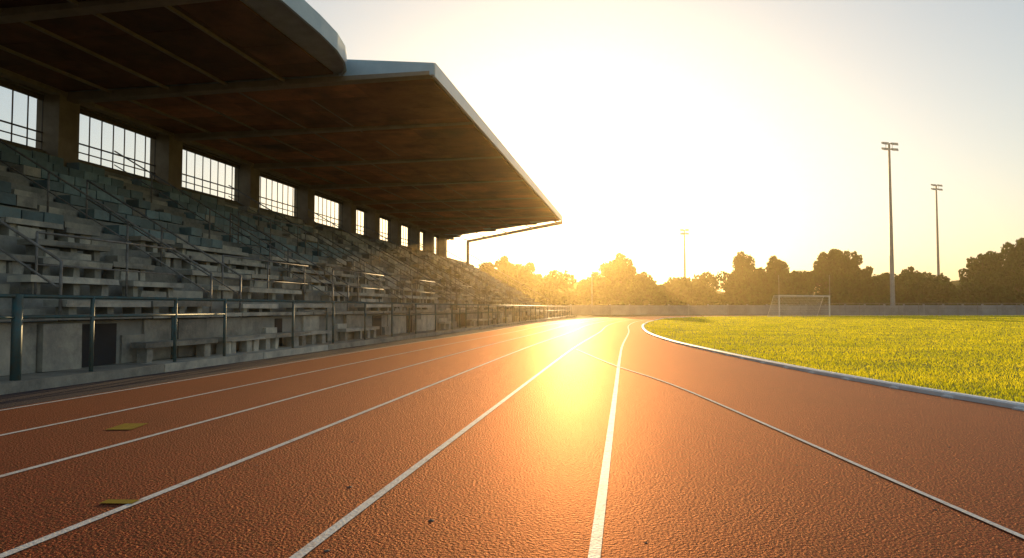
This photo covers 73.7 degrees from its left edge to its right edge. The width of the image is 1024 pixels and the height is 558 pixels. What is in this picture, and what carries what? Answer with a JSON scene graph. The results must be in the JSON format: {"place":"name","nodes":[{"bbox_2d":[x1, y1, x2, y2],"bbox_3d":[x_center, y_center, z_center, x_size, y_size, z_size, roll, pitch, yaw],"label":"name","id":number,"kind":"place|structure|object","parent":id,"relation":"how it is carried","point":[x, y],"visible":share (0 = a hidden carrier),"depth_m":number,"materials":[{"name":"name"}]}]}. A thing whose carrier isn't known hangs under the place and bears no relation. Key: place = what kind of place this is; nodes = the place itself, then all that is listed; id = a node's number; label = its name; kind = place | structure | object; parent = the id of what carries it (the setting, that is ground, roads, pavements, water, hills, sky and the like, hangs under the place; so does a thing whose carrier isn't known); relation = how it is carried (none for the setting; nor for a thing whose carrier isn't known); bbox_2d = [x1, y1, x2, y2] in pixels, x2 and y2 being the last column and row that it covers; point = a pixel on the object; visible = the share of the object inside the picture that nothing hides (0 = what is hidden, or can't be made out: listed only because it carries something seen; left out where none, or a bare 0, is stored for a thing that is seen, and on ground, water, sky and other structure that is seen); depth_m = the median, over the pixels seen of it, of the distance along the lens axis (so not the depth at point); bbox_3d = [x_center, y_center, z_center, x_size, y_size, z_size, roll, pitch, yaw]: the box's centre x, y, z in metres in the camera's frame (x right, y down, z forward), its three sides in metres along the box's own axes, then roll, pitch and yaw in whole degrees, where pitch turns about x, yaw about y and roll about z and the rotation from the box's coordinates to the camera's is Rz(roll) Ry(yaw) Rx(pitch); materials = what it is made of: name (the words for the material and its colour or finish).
{"place":"outdoors","nodes":[
{"label":"outdoors","id":0,"kind":"place"},
{"bbox_2d":[0,315,730,408],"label":"asphalt path","id":1,"kind":"structure","parent":0,"point":[31,397],"depth_m":10.67,"materials":[{"name":"grey asphalt"}]},
{"bbox_2d":[0,315,1023,557],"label":"running track","id":2,"kind":"structure","parent":0,"point":[518,474],"depth_m":4.67,"materials":[{"name":"rubber"}]},
{"bbox_2d":[0,315,1023,557],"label":"lane markings","id":3,"kind":"object","parent":2,"relation":"on","point":[596,537],"visible":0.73,"depth_m":4.62,"materials":[{"name":"paint"}]},
{"bbox_2d":[0,0,1023,291],"label":"sky","id":4,"kind":"structure","parent":0,"point":[757,128],"materials":[{"name":"white"}]},
{"bbox_2d":[256,441,936,551],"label":"fallen leaves","id":5,"kind":"object","parent":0,"point":[433,520],"visible":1,"depth_m":3.37,"materials":[{"name":"brown plant"}]},
{"bbox_2d":[553,315,706,319],"bbox_3d":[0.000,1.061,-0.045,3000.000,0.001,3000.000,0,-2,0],"label":"ground","id":6,"kind":"structure","parent":0,"point":[582,316],"depth_m":94.87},
{"bbox_2d":[0,0,575,394],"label":"grandstand","id":7,"kind":"object","parent":6,"relation":"on","point":[108,273],"visible":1,"depth_m":18.73,"materials":[{"name":"concrete"}]},
{"bbox_2d":[0,80,438,253],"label":"window frames","id":8,"kind":"structure","parent":7,"relation":"in","point":[4,84],"depth_m":25.41,"materials":[{"name":"metal"}]},
{"bbox_2d":[478,262,510,286],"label":"tree","id":9,"kind":"object","parent":6,"relation":"on","point":[488,267],"visible":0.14,"depth_m":132.31,"materials":[{"name":"green plant"}]},
{"bbox_2d":[492,255,523,283],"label":"tree","id":10,"kind":"object","parent":6,"relation":"on","point":[503,264],"visible":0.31,"depth_m":134.65,"materials":[{"name":"green plant"}]},
{"bbox_2d":[511,262,543,295],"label":"tree","id":11,"kind":"object","parent":6,"relation":"on","point":[534,278],"visible":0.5,"depth_m":131.55,"materials":[{"name":"green plant"}]},
{"bbox_2d":[592,252,643,300],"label":"tree","id":12,"kind":"object","parent":6,"relation":"on","point":[613,269],"visible":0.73,"depth_m":129.76,"materials":[{"name":"green plant"}]},
{"bbox_2d":[630,271,656,296],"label":"tree","id":13,"kind":"object","parent":6,"relation":"on","point":[644,273],"visible":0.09,"depth_m":132.30,"materials":[{"name":"green plant"}]},
{"bbox_2d":[680,229,688,276],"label":"floodlight mast","id":14,"kind":"object","parent":6,"relation":"on","point":[682,233],"visible":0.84,"depth_m":165.20,"materials":[{"name":"metal"}]},
{"bbox_2d":[725,251,764,292],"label":"tree","id":15,"kind":"object","parent":6,"relation":"on","point":[743,266],"visible":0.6,"depth_m":131.67,"materials":[{"name":"green plant"}]},
{"bbox_2d":[507,265,1023,304],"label":"distant trees","id":16,"kind":"object","parent":6,"relation":"on","point":[704,287],"visible":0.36,"depth_m":127.91,"materials":[{"name":"green plant"}]},
{"bbox_2d":[765,255,798,294],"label":"tree","id":17,"kind":"object","parent":6,"relation":"on","point":[775,267],"visible":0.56,"depth_m":132.69,"materials":[{"name":"green plant"}]},
{"bbox_2d":[559,280,1013,297],"bbox_3d":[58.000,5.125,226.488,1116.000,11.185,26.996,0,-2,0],"label":"distant woodland","id":18,"kind":"object","parent":6,"relation":"on","point":[956,282],"depth_m":218.18,"materials":[{"name":"green plant"}]},
{"bbox_2d":[791,271,809,292],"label":"tree","id":19,"kind":"object","parent":6,"relation":"on","point":[795,273],"visible":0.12,"depth_m":134.03,"materials":[{"name":"green plant"}]},
{"bbox_2d":[801,249,860,297],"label":"tree","id":20,"kind":"object","parent":6,"relation":"on","point":[825,265],"visible":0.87,"depth_m":129.69,"materials":[{"name":"green plant"}]},
{"bbox_2d":[836,251,873,297],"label":"tree","id":21,"kind":"object","parent":6,"relation":"on","point":[848,264],"visible":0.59,"depth_m":130.52,"materials":[{"name":"green plant"}]},
{"bbox_2d":[858,269,878,295],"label":"tree","id":22,"kind":"object","parent":6,"relation":"on","point":[867,291],"visible":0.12,"depth_m":134.60,"materials":[{"name":"green plant"}]},
{"bbox_2d":[874,272,889,287],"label":"tree","id":23,"kind":"object","parent":6,"relation":"on","point":[886,274],"visible":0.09,"depth_m":136.15,"materials":[{"name":"green plant"}]},
{"bbox_2d":[881,142,898,304],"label":"floodlight mast","id":24,"kind":"object","parent":6,"relation":"on","point":[892,282],"visible":0.86,"depth_m":108.27,"materials":[{"name":"metal"}]},
{"bbox_2d":[800,303,997,314],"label":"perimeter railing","id":25,"kind":"object","parent":6,"relation":"on","point":[918,309],"visible":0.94,"depth_m":104.08,"materials":[{"name":"metal"}]},
{"bbox_2d":[901,266,927,303],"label":"tree","id":26,"kind":"object","parent":6,"relation":"on","point":[911,272],"visible":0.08,"depth_m":134.62,"materials":[{"name":"green plant"}]},
{"bbox_2d":[922,271,933,280],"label":"tree","id":27,"kind":"object","parent":6,"relation":"on","point":[927,274],"visible":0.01,"depth_m":139.70,"materials":[{"name":"green plant"}]},
{"bbox_2d":[931,184,942,275],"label":"floodlight mast","id":28,"kind":"object","parent":6,"relation":"on","point":[937,245],"visible":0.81,"depth_m":150.44,"materials":[{"name":"metal"}]},
{"bbox_2d":[958,251,1016,298],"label":"tree","id":29,"kind":"object","parent":6,"relation":"on","point":[982,265],"visible":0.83,"depth_m":128.72,"materials":[{"name":"green plant"}]},
{"bbox_2d":[995,238,1023,299],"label":"tree","id":30,"kind":"object","parent":6,"relation":"on","point":[1012,263],"visible":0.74,"depth_m":127.70,"materials":[{"name":"green plant"}]},
{"bbox_2d":[540,304,1023,314],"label":"boundary wall","id":31,"kind":"structure","parent":0,"point":[747,309],"depth_m":104.39,"materials":[{"name":"grey concrete"}]},
{"bbox_2d":[644,315,1023,402],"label":"grass field","id":32,"kind":"structure","parent":0,"point":[924,364],"depth_m":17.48,"materials":[{"name":"green plant"}]},
{"bbox_2d":[768,295,829,316],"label":"soccer goal","id":33,"kind":"object","parent":32,"relation":"on","point":[791,296],"visible":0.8,"depth_m":81.30,"materials":[{"name":"white paint"}]},
{"bbox_2d":[641,315,1023,410],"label":"track kerb","id":34,"kind":"structure","parent":32,"relation":"on","point":[1014,405],"depth_m":9.56,"materials":[{"name":"white concrete"}]}
]}

